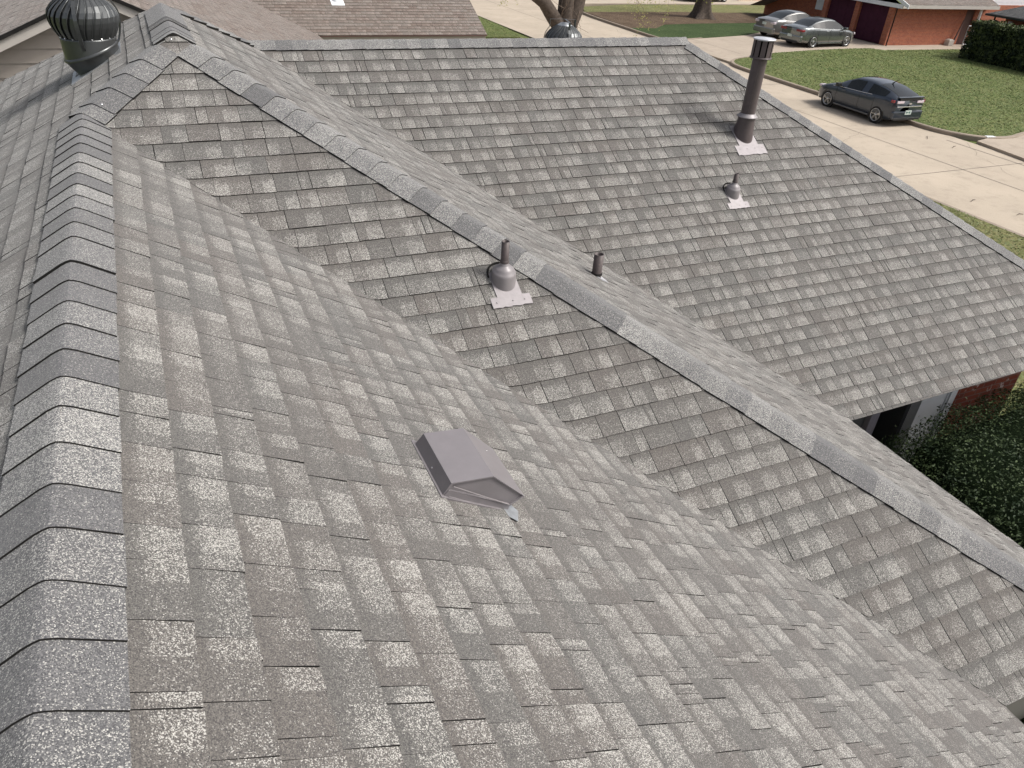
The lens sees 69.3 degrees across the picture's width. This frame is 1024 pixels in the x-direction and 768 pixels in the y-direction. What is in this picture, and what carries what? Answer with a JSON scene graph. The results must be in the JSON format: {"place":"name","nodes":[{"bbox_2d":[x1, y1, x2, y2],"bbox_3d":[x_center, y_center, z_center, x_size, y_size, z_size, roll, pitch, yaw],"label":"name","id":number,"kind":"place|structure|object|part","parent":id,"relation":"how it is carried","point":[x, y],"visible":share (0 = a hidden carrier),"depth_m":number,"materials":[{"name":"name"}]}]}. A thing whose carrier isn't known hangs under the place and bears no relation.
{"place":"outdoors","nodes":[
{"label":"outdoors","id":0,"kind":"place"},
{"bbox_2d":[343,17,519,38],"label":"side lawn","id":1,"kind":"structure","parent":0,"point":[494,29],"depth_m":40.64,"materials":[{"name":"green plant"}]},
{"bbox_2d":[478,16,518,36],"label":"grass","id":2,"kind":"structure","parent":0,"point":[505,31],"depth_m":41.38,"materials":[{"name":"green plant"}]},
{"bbox_2d":[583,4,764,12],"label":"back lawn","id":3,"kind":"structure","parent":0,"point":[715,8],"depth_m":54.36,"materials":[{"name":"plant"}]},
{"bbox_2d":[632,23,759,37],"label":"shaded lawn","id":4,"kind":"structure","parent":0,"point":[708,30],"depth_m":45.51,"materials":[{"name":"green plant"}]},
{"bbox_2d":[479,0,980,145],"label":"ground","id":5,"kind":"structure","parent":0,"point":[520,35],"depth_m":41.24,"materials":[{"name":"green plant"}]},
{"bbox_2d":[0,0,486,81],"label":"brown roof house","id":6,"kind":"structure","parent":5,"relation":"on","point":[29,37],"depth_m":21.08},
{"bbox_2d":[330,0,344,5],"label":"white pipe boot","id":7,"kind":"object","parent":6,"relation":"on","point":[337,2],"visible":1,"depth_m":22.66,"materials":[{"name":"paint"}]},
{"bbox_2d":[0,3,1023,767],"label":"shingled house","id":8,"kind":"structure","parent":5,"relation":"on","point":[258,333],"depth_m":3.87,"materials":[{"name":"grey"}]},
{"bbox_2d":[45,0,120,84],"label":"turbine vent","id":9,"kind":"object","parent":8,"relation":"on","point":[85,31],"visible":0.99,"depth_m":5.11,"materials":[{"name":"grey metal"}]},
{"bbox_2d":[411,428,524,520],"bbox_3d":[-0.170,0.372,2.986,0.364,0.240,0.427,-11,36,-22],"label":"box vent","id":10,"kind":"object","parent":8,"relation":"on","point":[462,465],"visible":1,"depth_m":2.91,"materials":[{"name":"metal"}]},
{"bbox_2d":[487,240,532,308],"bbox_3d":[-0.037,-0.708,4.619,0.270,0.368,0.289,-11,36,-22],"label":"pipe vent","id":11,"kind":"object","parent":8,"relation":"on","point":[505,285],"visible":1,"depth_m":4.62,"materials":[{"name":"metal"}]},
{"bbox_2d":[544,19,581,37],"bbox_3d":[0.596,-3.930,8.571,0.441,0.535,0.448,-11,36,-22],"label":"turbine vent","id":12,"kind":"object","parent":8,"relation":"on","point":[564,30],"visible":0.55,"depth_m":8.40,"materials":[{"name":"grey metal"}]},
{"bbox_2d":[591,252,607,282],"bbox_3d":[0.705,-0.934,5.943,0.135,0.241,0.110,-11,36,-22],"label":"short pipe vent","id":13,"kind":"object","parent":8,"relation":"on","point":[596,271],"visible":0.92,"depth_m":5.90,"materials":[{"name":"metal"}]},
{"bbox_2d":[723,173,749,208],"bbox_3d":[2.358,-2.053,7.816,0.270,0.324,0.281,-11,36,-22],"label":"pipe vent","id":14,"kind":"object","parent":8,"relation":"on","point":[732,190],"visible":1,"depth_m":7.80,"materials":[{"name":"metal"}]},
{"bbox_2d":[729,36,775,155],"bbox_3d":[2.642,-3.115,8.026,0.400,1.159,0.364,-11,36,-22],"label":"tall flue","id":15,"kind":"object","parent":8,"relation":"on","point":[742,129],"visible":1,"depth_m":8.05,"materials":[{"name":"brown paint"}]},
{"bbox_2d":[852,417,865,427],"bbox_3d":[3.633,0.913,8.454,0.580,2.410,0.045,-11,36,-22],"label":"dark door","id":16,"kind":"structure","parent":8,"relation":"in","point":[860,421],"depth_m":8.20,"materials":[{"name":"black"}]},
{"bbox_2d":[499,0,696,35],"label":"forked tree","id":17,"kind":"object","parent":5,"relation":"on","point":[568,10],"visible":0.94,"depth_m":36.08,"materials":[{"name":"brown plant"}]},
{"bbox_2d":[583,3,750,39],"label":"kerb","id":18,"kind":"structure","parent":5,"relation":"on","point":[613,23],"depth_m":49.01,"materials":[{"name":"concrete"}]},
{"bbox_2d":[586,12,766,27],"bbox_3d":[14.457,-24.853,50.703,19.100,0.200,7.000,-11,36,-22],"label":"leaf litter bed","id":19,"kind":"object","parent":5,"relation":"on","point":[626,19],"visible":0.42,"depth_m":49.48,"materials":[{"name":"brown plant"}]},
{"bbox_2d":[686,0,715,19],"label":"street tree","id":20,"kind":"object","parent":19,"relation":"on","point":[702,9],"visible":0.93,"depth_m":50.05,"materials":[{"name":"brown plant"}]},
{"bbox_2d":[730,56,1023,140],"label":"kerb","id":21,"kind":"structure","parent":5,"relation":"on","point":[965,136],"depth_m":27.82,"materials":[{"name":"concrete"}]},
{"bbox_2d":[751,0,1023,45],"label":"brick garage house","id":22,"kind":"structure","parent":5,"relation":"on","point":[910,22],"depth_m":46.02,"materials":[{"name":"red brick"}]},
{"bbox_2d":[827,0,855,29],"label":"garage door","id":23,"kind":"structure","parent":22,"relation":"in","point":[841,11],"depth_m":47.49,"materials":[{"name":"metal"}]},
{"bbox_2d":[853,2,889,43],"bbox_3d":[22.226,-22.327,45.706,0.120,2.100,2.260,-11,36,-22],"label":"garage door","id":24,"kind":"structure","parent":22,"relation":"in","point":[872,17],"depth_m":45.75,"materials":[{"name":"metal"}]},
{"bbox_2d":[956,10,974,43],"bbox_3d":[28.797,-22.714,47.108,0.800,2.000,0.060,-11,36,-22],"label":"side door","id":25,"kind":"structure","parent":22,"relation":"in","point":[969,15],"depth_m":47.08,"materials":[{"name":"brown wood"}]},
{"bbox_2d":[881,382,1023,723],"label":"round shrub","id":26,"kind":"object","parent":5,"relation":"on","point":[977,468],"visible":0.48,"depth_m":7.38,"materials":[{"name":"green plant"}]},
{"bbox_2d":[924,195,1023,236],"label":"kerb","id":27,"kind":"structure","parent":5,"relation":"on","point":[987,221],"depth_m":19.57,"materials":[{"name":"concrete"}]},
{"bbox_2d":[993,0,1023,4],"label":"white sided building","id":28,"kind":"structure","parent":5,"relation":"on","point":[1009,2],"depth_m":47.97,"materials":[{"name":"paint"}]},
{"bbox_2d":[470,0,1023,234],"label":"street","id":29,"kind":"structure","parent":0,"point":[998,203],"depth_m":25.44,"materials":[{"name":"concrete"}]},
{"bbox_2d":[487,0,1023,190],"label":"slab joint","id":30,"kind":"object","parent":29,"relation":"on","point":[881,140],"visible":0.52,"depth_m":24.73,"materials":[{"name":"grey concrete"}]},
{"bbox_2d":[818,76,925,123],"bbox_3d":[13.976,-11.376,29.012,2.031,1.510,4.139,-10,36,-21],"label":"dark hatchback","id":31,"kind":"object","parent":29,"relation":"on","point":[876,99],"visible":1,"depth_m":27.98,"materials":[{"name":"black paint"}]},
{"bbox_3d":[13.342,-11.574,28.587,0.185,0.365,0.760,-10,36,-21],"label":"side window","id":32,"kind":"part","parent":31,"relation":"part of","materials":[{"name":"black glass"}]},
{"bbox_3d":[13.788,-11.010,27.752,0.226,0.315,0.836,-10,36,-21],"label":"side window","id":33,"kind":"part","parent":31,"relation":"part of","materials":[{"name":"black glass"}]},
{"bbox_3d":[14.553,-10.993,27.684,1.057,0.283,1.011,-10,36,-21],"label":"rear window","id":34,"kind":"part","parent":31,"relation":"part of","materials":[{"name":"grey glass"}]},
{"bbox_2d":[688,32,962,63],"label":"driveway","id":35,"kind":"structure","parent":0,"point":[742,45],"depth_m":42.65,"materials":[{"name":"concrete"}]},
{"bbox_2d":[753,9,810,38],"bbox_3d":[17.187,-22.109,45.416,4.820,1.488,2.191,-15,38,-26],"label":"pale silver sedan","id":36,"kind":"object","parent":35,"relation":"on","point":[773,23],"visible":0.49,"depth_m":44.32,"materials":[{"name":"paint"}]},
{"bbox_3d":[16.210,-22.294,44.609,1.181,0.367,1.199,-15,38,-26],"label":"rear window","id":37,"kind":"part","parent":36,"relation":"part of","materials":[{"name":"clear glass"}]},
{"bbox_3d":[16.680,-21.866,44.186,0.930,0.357,0.224,-15,38,-26],"label":"side window","id":38,"kind":"part","parent":36,"relation":"part of","materials":[{"name":"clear glass"}]},
{"bbox_3d":[17.355,-22.040,44.525,0.620,0.401,0.225,-15,38,-26],"label":"side window","id":39,"kind":"part","parent":36,"relation":"part of","materials":[{"name":"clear glass"}]},
{"bbox_2d":[779,16,854,47],"bbox_3d":[17.950,-20.594,43.212,4.835,1.488,2.191,-15,38,-26],"label":"grey sedan","id":40,"kind":"object","parent":35,"relation":"on","point":[811,32],"visible":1,"depth_m":42.32,"materials":[{"name":"silver metal"}]},
{"bbox_3d":[16.979,-20.781,42.409,1.181,0.367,1.199,-15,38,-26],"label":"rear window","id":41,"kind":"part","parent":40,"relation":"part of","materials":[{"name":"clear glass"}]},
{"bbox_3d":[17.450,-20.352,41.986,0.930,0.357,0.224,-15,38,-26],"label":"side window","id":42,"kind":"part","parent":40,"relation":"part of","materials":[{"name":"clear glass"}]},
{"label":"side window","id":43,"kind":"part","parent":40,"relation":"part of","materials":[{"name":"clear glass"}]},
{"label":"side window","id":44,"kind":"part","parent":40,"relation":"part of","materials":[{"name":"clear glass"}]},
{"bbox_2d":[943,39,953,45],"bbox_3d":[27.602,-21.582,46.754,0.450,0.360,0.350,-11,36,-22],"label":"utility box","id":45,"kind":"object","parent":35,"relation":"on","point":[948,42],"visible":1,"depth_m":46.64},
{"bbox_2d":[953,20,964,40],"bbox_3d":[28.156,-22.187,46.735,0.455,1.475,0.060,-11,36,-22],"label":"leaning board","id":46,"kind":"object","parent":35,"relation":"on","point":[959,30],"visible":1,"depth_m":46.61,"materials":[{"name":"brown wood"}]},
{"bbox_2d":[734,48,1023,135],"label":"front lawn","id":47,"kind":"structure","parent":0,"point":[940,111],"depth_m":35.58,"materials":[{"name":"green plant"}]},
{"bbox_2d":[958,19,1023,72],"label":"clipped hedge","id":48,"kind":"object","parent":47,"relation":"on","point":[996,43],"visible":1,"depth_m":40.72,"materials":[{"name":"green plant"}]},
{"bbox_2d":[985,6,1023,29],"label":"black roof house","id":49,"kind":"structure","parent":47,"relation":"on","point":[1014,16],"depth_m":41.64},
{"bbox_2d":[929,198,1023,415],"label":"lawn","id":50,"kind":"structure","parent":0,"point":[1012,243],"depth_m":18.50,"materials":[{"name":"green plant"}]},
{"bbox_2d":[976,135,1023,160],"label":"second driveway","id":51,"kind":"structure","parent":0,"point":[1013,147],"depth_m":26.04,"materials":[{"name":"concrete"}]}
]}

